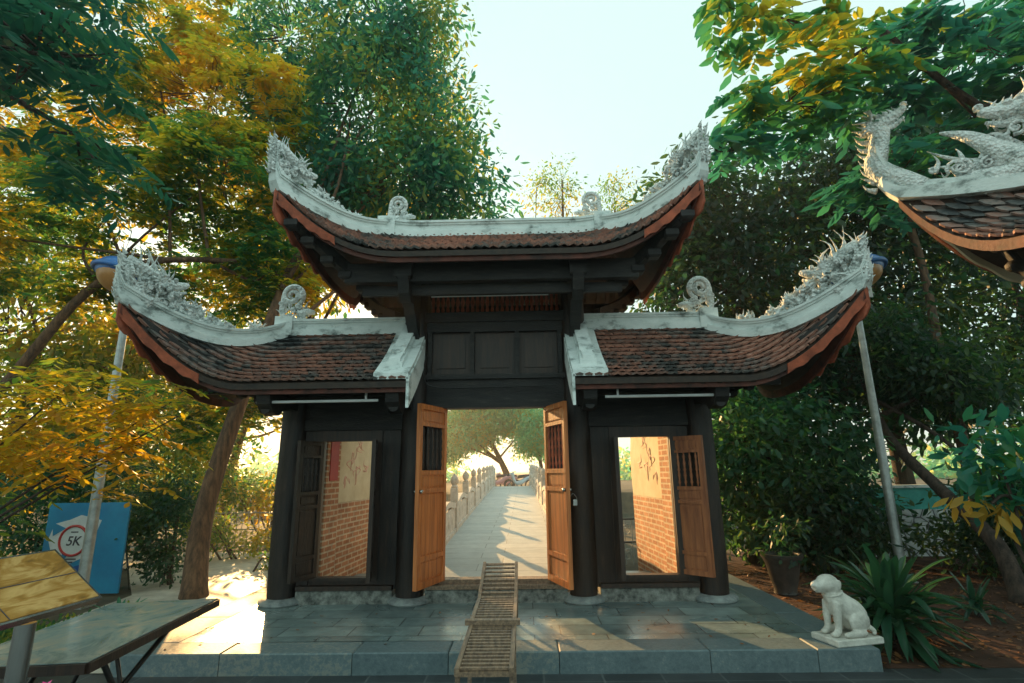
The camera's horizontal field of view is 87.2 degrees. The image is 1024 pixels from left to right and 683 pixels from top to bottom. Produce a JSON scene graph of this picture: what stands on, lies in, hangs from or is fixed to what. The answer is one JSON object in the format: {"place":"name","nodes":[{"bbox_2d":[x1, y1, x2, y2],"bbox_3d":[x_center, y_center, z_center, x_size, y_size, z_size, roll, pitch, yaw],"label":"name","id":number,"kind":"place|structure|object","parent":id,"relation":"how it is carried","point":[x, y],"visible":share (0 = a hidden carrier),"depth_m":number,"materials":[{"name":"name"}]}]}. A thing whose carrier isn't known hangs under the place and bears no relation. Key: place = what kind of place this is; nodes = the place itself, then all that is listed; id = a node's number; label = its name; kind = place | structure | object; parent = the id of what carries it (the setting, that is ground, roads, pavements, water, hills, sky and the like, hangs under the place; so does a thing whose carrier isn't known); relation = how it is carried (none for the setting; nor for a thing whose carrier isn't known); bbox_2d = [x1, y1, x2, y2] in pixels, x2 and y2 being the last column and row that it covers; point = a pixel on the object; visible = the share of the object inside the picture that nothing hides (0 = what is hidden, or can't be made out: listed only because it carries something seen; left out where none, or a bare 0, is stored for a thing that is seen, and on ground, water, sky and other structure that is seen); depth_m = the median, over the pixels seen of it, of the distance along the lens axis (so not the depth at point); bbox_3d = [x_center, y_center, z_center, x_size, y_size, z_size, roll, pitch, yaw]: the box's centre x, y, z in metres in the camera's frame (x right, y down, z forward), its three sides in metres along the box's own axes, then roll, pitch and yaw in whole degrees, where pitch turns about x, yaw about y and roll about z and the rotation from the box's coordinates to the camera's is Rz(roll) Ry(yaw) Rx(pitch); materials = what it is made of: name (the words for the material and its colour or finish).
{"place":"outdoors","nodes":[
{"label":"outdoors","id":0,"kind":"place"},
{"bbox_2d":[45,552,269,672],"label":"garden path","id":1,"kind":"structure","parent":0,"point":[230,580],"depth_m":7.96,"materials":[{"name":"stone"}]},
{"bbox_2d":[0,600,129,643],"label":"ground cover","id":2,"kind":"object","parent":1,"relation":"on","point":[8,633],"visible":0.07,"depth_m":4.86,"materials":[{"name":"green plant"}]},
{"bbox_2d":[93,597,148,607],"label":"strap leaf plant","id":3,"kind":"object","parent":1,"relation":"on","point":[119,600],"visible":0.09,"depth_m":5.34,"materials":[{"name":"green plant"}]},
{"bbox_2d":[112,464,205,589],"bbox_3d":[-5.240,2.696,7.897,1.792,1.747,1.550,-12,-18,39],"label":"round bush","id":4,"kind":"object","parent":1,"relation":"on","point":[165,508],"visible":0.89,"depth_m":7.74,"materials":[{"name":"green plant"}]},
{"bbox_2d":[252,549,269,571],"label":"bush","id":5,"kind":"object","parent":1,"relation":"on","point":[259,561],"visible":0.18,"depth_m":8.88,"materials":[{"name":"green plant"}]},
{"bbox_2d":[9,512,735,526],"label":"water","id":6,"kind":"structure","parent":0,"point":[628,515],"depth_m":27.05,"materials":[{"name":"grey liquid"}]},
{"bbox_2d":[0,467,997,673],"bbox_3d":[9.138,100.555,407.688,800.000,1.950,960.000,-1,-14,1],"label":"ground","id":7,"kind":"structure","parent":0,"point":[627,507],"depth_m":13.86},
{"bbox_2d":[0,445,54,556],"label":"tall shrub","id":8,"kind":"object","parent":7,"relation":"on","point":[17,521],"visible":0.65,"depth_m":6.38,"materials":[{"name":"green plant"}]},
{"bbox_2d":[42,502,131,593],"bbox_3d":[-5.800,2.849,7.462,1.120,1.194,0.442,-1,-14,1],"label":"race banner","id":9,"kind":"object","parent":7,"relation":"on","point":[65,530],"visible":0.77,"depth_m":7.31,"materials":[{"name":"blue plastic"}]},
{"bbox_2d":[0,428,185,555],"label":"hedge bush","id":10,"kind":"object","parent":7,"relation":"on","point":[30,540],"visible":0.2,"depth_m":8.94,"materials":[{"name":"green plant"}]},
{"bbox_2d":[0,0,185,236],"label":"dark shade tree","id":11,"kind":"object","parent":7,"relation":"on","point":[26,26],"visible":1,"depth_m":3.89,"materials":[{"name":"green plant"}]},
{"bbox_2d":[0,109,206,530],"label":"shade tree","id":12,"kind":"object","parent":7,"relation":"on","point":[95,343],"visible":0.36,"depth_m":11.06,"materials":[{"name":"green plant"}]},
{"bbox_2d":[75,256,146,609],"bbox_3d":[-5.425,1.038,7.084,0.854,4.539,0.698,-1,-14,1],"label":"pole lamp","id":13,"kind":"object","parent":7,"relation":"on","point":[104,268],"visible":0.34,"depth_m":6.87,"materials":[{"name":"grey metal"}]},
{"bbox_2d":[0,357,233,522],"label":"tall shrub","id":14,"kind":"object","parent":7,"relation":"on","point":[53,449],"visible":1,"depth_m":4.83,"materials":[{"name":"yellow plant"}]},
{"bbox_2d":[0,0,331,451],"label":"broad tree","id":15,"kind":"object","parent":7,"relation":"on","point":[197,50],"visible":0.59,"depth_m":9.17,"materials":[{"name":"green plant"}]},
{"bbox_2d":[98,366,281,527],"bbox_3d":[-8.526,2.715,16.028,9.116,5.687,4.532,-1,-14,1],"label":"lakeside tree","id":16,"kind":"object","parent":7,"relation":"on","point":[241,439],"visible":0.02,"depth_m":15.98,"materials":[{"name":"green plant"}]},
{"bbox_2d":[122,418,264,537],"bbox_3d":[-8.424,3.514,14.210,4.403,3.237,2.682,-1,-14,1],"label":"lakeside bush","id":17,"kind":"object","parent":7,"relation":"on","point":[187,465],"visible":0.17,"depth_m":14.10,"materials":[{"name":"green plant"}]},
{"bbox_2d":[127,512,272,550],"bbox_3d":[-6.645,4.037,11.424,5.215,0.762,0.030,-1,-14,1],"label":"iron railing","id":18,"kind":"object","parent":7,"relation":"on","point":[237,513],"visible":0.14,"depth_m":11.44,"materials":[{"name":"grey metal"}]},
{"bbox_2d":[146,442,274,561],"bbox_3d":[-5.336,3.067,10.351,3.218,2.230,1.643,-1,-14,1],"label":"round bush","id":19,"kind":"object","parent":7,"relation":"on","point":[221,539],"visible":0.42,"depth_m":10.16,"materials":[{"name":"green plant"}]},
{"bbox_2d":[187,452,278,539],"bbox_3d":[-5.952,3.654,13.288,4.065,2.424,2.352,-1,-14,1],"label":"lakeside bush","id":20,"kind":"object","parent":7,"relation":"on","point":[258,496],"visible":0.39,"depth_m":13.06,"materials":[{"name":"green plant"}]},
{"bbox_2d":[142,103,442,538],"bbox_3d":[-5.549,-0.876,13.810,8.499,11.525,5.441,-1,-14,1],"label":"golden tree","id":21,"kind":"object","parent":7,"relation":"on","point":[330,309],"visible":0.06,"depth_m":13.54,"materials":[{"name":"yellow plant"}]},
{"bbox_2d":[318,441,371,575],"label":"wing wall","id":22,"kind":"structure","parent":7,"relation":"on","point":[344,533],"depth_m":7.24,"materials":[{"name":"orange brick"}]},
{"bbox_2d":[178,0,533,599],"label":"leaning tree","id":23,"kind":"object","parent":7,"relation":"on","point":[397,62],"visible":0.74,"depth_m":10.54,"materials":[{"name":"green plant"}]},
{"bbox_2d":[447,409,543,485],"bbox_3d":[-2.257,5.280,35.812,11.423,9.099,6.898,-1,-14,1],"label":"gnarled tree","id":24,"kind":"object","parent":7,"relation":"on","point":[478,431],"visible":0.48,"depth_m":34.44,"materials":[{"name":"green plant"}]},
{"bbox_2d":[110,574,882,676],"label":"platform kerb","id":25,"kind":"structure","parent":7,"relation":"on","point":[175,658],"depth_m":4.22,"materials":[{"name":"stone"}]},
{"bbox_2d":[810,574,883,647],"bbox_3d":[2.686,2.172,4.402,0.497,0.511,0.280,2,-14,-13],"label":"dog statue","id":26,"kind":"object","parent":25,"relation":"on","point":[850,626],"visible":1,"depth_m":4.32,"materials":[{"name":"stone"}]},
{"bbox_2d":[423,486,569,592],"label":"bridge deck","id":27,"kind":"structure","parent":7,"relation":"on","point":[504,524],"depth_m":9.81,"materials":[{"name":"grey stone"}]},
{"bbox_2d":[445,465,495,545],"bbox_3d":[-1.090,5.124,19.317,0.170,1.601,22.672,-1,-14,0],"label":"bridge balustrade","id":28,"kind":"object","parent":27,"relation":"on","point":[460,507],"visible":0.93,"depth_m":13.14,"materials":[{"name":"stone"}]},
{"bbox_2d":[529,464,545,513],"bbox_3d":[0.949,5.086,19.279,0.170,1.601,22.672,-1,-14,0],"label":"bridge balustrade","id":29,"kind":"object","parent":27,"relation":"on","point":[536,478],"visible":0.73,"depth_m":18.06,"materials":[{"name":"stone"}]},
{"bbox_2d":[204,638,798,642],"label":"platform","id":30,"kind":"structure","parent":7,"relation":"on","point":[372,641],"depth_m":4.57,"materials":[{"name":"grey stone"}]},
{"bbox_2d":[179,571,811,642],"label":"platform paving","id":31,"kind":"structure","parent":30,"relation":"on","point":[564,621],"depth_m":5.01,"materials":[{"name":"grey stone"}]},
{"bbox_2d":[111,120,874,608],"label":"temple gate","id":32,"kind":"structure","parent":31,"relation":"on","point":[503,314],"depth_m":5.94,"materials":[{"name":"brown wood"}]},
{"bbox_2d":[307,430,382,581],"bbox_3d":[-1.877,1.847,6.142,0.770,1.633,0.120,-1,-14,1],"label":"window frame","id":33,"kind":"structure","parent":32,"relation":"in","point":[358,435],"depth_m":6.16,"materials":[{"name":"brown wood"}]},
{"bbox_2d":[412,403,446,591],"bbox_3d":[-0.879,1.644,5.857,0.100,1.880,0.600,-6,-15,21],"label":"door leaf","id":34,"kind":"structure","parent":32,"relation":"in","point":[430,485],"depth_m":5.79,"materials":[{"name":"brown wood"}]},
{"bbox_2d":[543,401,576,589],"bbox_3d":[0.482,1.616,5.817,0.158,1.880,0.615,6,-15,-25],"label":"door leaf","id":35,"kind":"structure","parent":32,"relation":"in","point":[557,481],"depth_m":5.75,"materials":[{"name":"brown wood"}]},
{"bbox_2d":[608,426,687,577],"bbox_3d":[1.512,1.784,6.079,0.770,1.633,0.120,-1,-14,1],"label":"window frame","id":36,"kind":"structure","parent":32,"relation":"in","point":[669,432],"depth_m":6.06,"materials":[{"name":"brown wood"}]},
{"bbox_2d":[496,474,513,485],"bbox_3d":[-0.758,7.964,30.817,1.869,1.092,0.650,-6,-15,20],"label":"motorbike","id":37,"kind":"object","parent":7,"relation":"on","point":[505,479],"visible":0.45,"depth_m":30.63,"materials":[{"name":"pink plastic"}]},
{"bbox_2d":[496,472,521,485],"bbox_3d":[-0.330,8.296,31.961,1.870,1.092,0.650,0,-14,-4],"label":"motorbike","id":38,"kind":"object","parent":7,"relation":"on","point":[515,476],"visible":0.35,"depth_m":31.92,"materials":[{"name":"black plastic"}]},
{"bbox_2d":[7,440,1021,489],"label":"distant woods","id":39,"kind":"object","parent":7,"relation":"on","point":[625,472],"visible":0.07,"depth_m":54.02,"materials":[{"name":"green plant"}]},
{"bbox_2d":[505,471,528,485],"bbox_3d":[0.451,8.074,31.174,1.869,1.092,0.650,4,-14,-18],"label":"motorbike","id":40,"kind":"object","parent":7,"relation":"on","point":[525,479],"visible":0.57,"depth_m":31.09,"materials":[{"name":"white plastic"}]},
{"bbox_2d":[500,408,544,467],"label":"round tree","id":41,"kind":"object","parent":7,"relation":"on","point":[529,441],"visible":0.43,"depth_m":33.28,"materials":[{"name":"green plant"}]},
{"bbox_2d":[510,152,600,217],"bbox_3d":[1.313,-0.493,16.643,2.210,11.805,2.529,9,-17,-35],"label":"slender tree","id":42,"kind":"object","parent":7,"relation":"on","point":[555,195],"visible":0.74,"depth_m":17.59,"materials":[{"name":"green plant"}]},
{"bbox_2d":[164,567,1023,666],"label":"fallen leaves","id":43,"kind":"object","parent":7,"relation":"on","point":[939,647],"visible":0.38,"depth_m":5.66,"materials":[{"name":"brown plant"}]},
{"bbox_2d":[590,166,653,517],"bbox_3d":[3.813,-0.303,16.957,2.535,11.514,2.006,-1,-14,1],"label":"slender tree","id":44,"kind":"object","parent":7,"relation":"on","point":[612,188],"visible":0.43,"depth_m":17.95,"materials":[{"name":"green plant"}]},
{"bbox_2d":[623,518,635,564],"bbox_3d":[2.351,3.409,9.069,1.915,0.832,0.030,0,-14,-3],"label":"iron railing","id":45,"kind":"object","parent":7,"relation":"on","point":[632,541],"visible":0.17,"depth_m":9.05,"materials":[{"name":"black metal"}]},
{"bbox_2d":[630,437,699,587],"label":"wing wall","id":46,"kind":"structure","parent":7,"relation":"on","point":[654,524],"depth_m":7.33,"materials":[{"name":"orange brick"}]},
{"bbox_2d":[614,116,914,492],"bbox_3d":[5.097,-0.319,11.470,6.705,9.053,4.631,-1,-14,1],"label":"evergreen tree","id":47,"kind":"object","parent":7,"relation":"on","point":[714,254],"visible":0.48,"depth_m":11.15,"materials":[{"name":"green plant"}]},
{"bbox_2d":[727,118,1023,484],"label":"evergreen tree","id":48,"kind":"object","parent":7,"relation":"on","point":[906,475],"visible":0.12,"depth_m":10.93,"materials":[{"name":"green plant"}]},
{"bbox_2d":[809,71,1023,462],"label":"evergreen tree","id":49,"kind":"object","parent":7,"relation":"on","point":[1014,299],"visible":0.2,"depth_m":11.10,"materials":[{"name":"green plant"}]},
{"bbox_2d":[853,484,1003,556],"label":"painted wall","id":50,"kind":"structure","parent":7,"relation":"on","point":[915,495],"depth_m":9.53,"materials":[{"name":"stone"}]},
{"bbox_2d":[0,668,1023,682],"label":"street","id":51,"kind":"structure","parent":0,"point":[978,675],"depth_m":4.08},
{"bbox_2d":[0,549,101,682],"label":"information board","id":52,"kind":"object","parent":51,"relation":"on","point":[35,586],"visible":1,"depth_m":2.23,"materials":[{"name":"wood"},{"name":"steel"}]},
{"bbox_2d":[71,658,121,682],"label":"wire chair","id":53,"kind":"object","parent":51,"relation":"on","point":[118,672],"visible":0.2,"depth_m":2.91,"materials":[{"name":"black metal"}]},
{"bbox_2d":[0,598,219,682],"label":"marble topped table","id":54,"kind":"object","parent":51,"relation":"on","point":[102,638],"visible":0.94,"depth_m":2.88,"materials":[{"name":"grey stone"}]},
{"bbox_2d":[454,561,519,682],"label":"ramp","id":55,"kind":"structure","parent":51,"relation":"on","point":[487,650],"depth_m":3.96,"materials":[{"name":"brown wood"}]},
{"bbox_2d":[0,0,1023,475],"label":"sky","id":56,"kind":"structure","parent":0,"point":[611,84],"materials":[{"name":"white"}]},
{"bbox_2d":[726,552,1023,668],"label":"soil bed","id":57,"kind":"object","parent":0,"point":[1000,660],"visible":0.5,"depth_m":5.72,"materials":[{"name":"brown soil"}]},
{"bbox_2d":[731,508,826,595],"bbox_3d":[3.400,2.636,6.791,1.046,1.036,1.025,8,-16,-32],"label":"potted plant","id":58,"kind":"object","parent":57,"relation":"on","point":[783,567],"visible":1,"depth_m":6.66,"materials":[{"name":"green plant"}]},
{"bbox_2d":[711,372,923,573],"bbox_3d":[4.399,1.915,9.092,4.206,3.953,3.142,-4,-14,15],"label":"evergreen tree","id":59,"kind":"object","parent":57,"relation":"on","point":[775,437],"visible":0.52,"depth_m":8.57,"materials":[{"name":"green plant"}]},
{"bbox_2d":[729,453,937,577],"bbox_3d":[4.828,2.651,8.251,2.848,1.852,2.060,-5,-14,18],"label":"broadleaf shrub","id":60,"kind":"object","parent":57,"relation":"on","point":[881,531],"visible":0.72,"depth_m":7.89,"materials":[{"name":"green plant"}]},
{"bbox_2d":[662,0,1023,237],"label":"overhanging tree","id":61,"kind":"object","parent":57,"relation":"on","point":[818,95],"visible":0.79,"depth_m":6.29,"materials":[{"name":"green plant"}]},
{"bbox_2d":[830,254,918,582],"bbox_3d":[5.423,0.975,7.875,0.853,4.739,0.698,-1,-14,1],"label":"pole lamp","id":62,"kind":"object","parent":57,"relation":"on","point":[880,263],"visible":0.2,"depth_m":7.75,"materials":[{"name":"grey metal"}]},
{"bbox_2d":[795,109,993,567],"bbox_3d":[8.093,-0.517,10.315,3.831,8.798,3.858,-1,-14,1],"label":"slender trunk tree","id":63,"kind":"object","parent":57,"relation":"on","point":[913,235],"visible":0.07,"depth_m":10.51,"materials":[{"name":"green plant"}]},
{"bbox_2d":[800,543,989,672],"bbox_3d":[3.442,2.267,4.897,1.468,0.861,1.548,-1,-14,1],"label":"strap leaf plant","id":64,"kind":"object","parent":57,"relation":"on","point":[884,599],"visible":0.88,"depth_m":4.67,"materials":[{"name":"green plant"}]},
{"bbox_2d":[788,289,1023,604],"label":"crooked tree","id":65,"kind":"object","parent":57,"relation":"on","point":[928,381],"visible":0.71,"depth_m":8.54,"materials":[{"name":"green plant"}]},
{"bbox_2d":[903,492,1023,580],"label":"broadleaf shrub","id":66,"kind":"object","parent":57,"relation":"on","point":[949,541],"visible":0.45,"depth_m":7.71,"materials":[{"name":"green plant"}]},
{"bbox_2d":[924,403,1023,563],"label":"shrub","id":67,"kind":"object","parent":57,"relation":"on","point":[982,483],"visible":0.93,"depth_m":3.70,"materials":[{"name":"green plant"}]},
{"bbox_2d":[932,494,1023,545],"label":"yellow leaf spray","id":68,"kind":"object","parent":67,"relation":"attached to","point":[1005,521],"visible":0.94,"depth_m":3.60,"materials":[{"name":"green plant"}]},
{"bbox_2d":[942,571,1014,625],"bbox_3d":[4.761,2.634,5.591,0.553,0.438,0.725,-5,-14,18],"label":"strap leaf plant","id":69,"kind":"object","parent":57,"relation":"on","point":[973,600],"visible":0.96,"depth_m":5.56,"materials":[{"name":"green plant"}]},
{"bbox_2d":[852,76,1023,286],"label":"neighbouring pavilion","id":70,"kind":"structure","parent":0,"point":[972,211],"depth_m":5.31,"materials":[{"name":"grey stone"}]}
]}

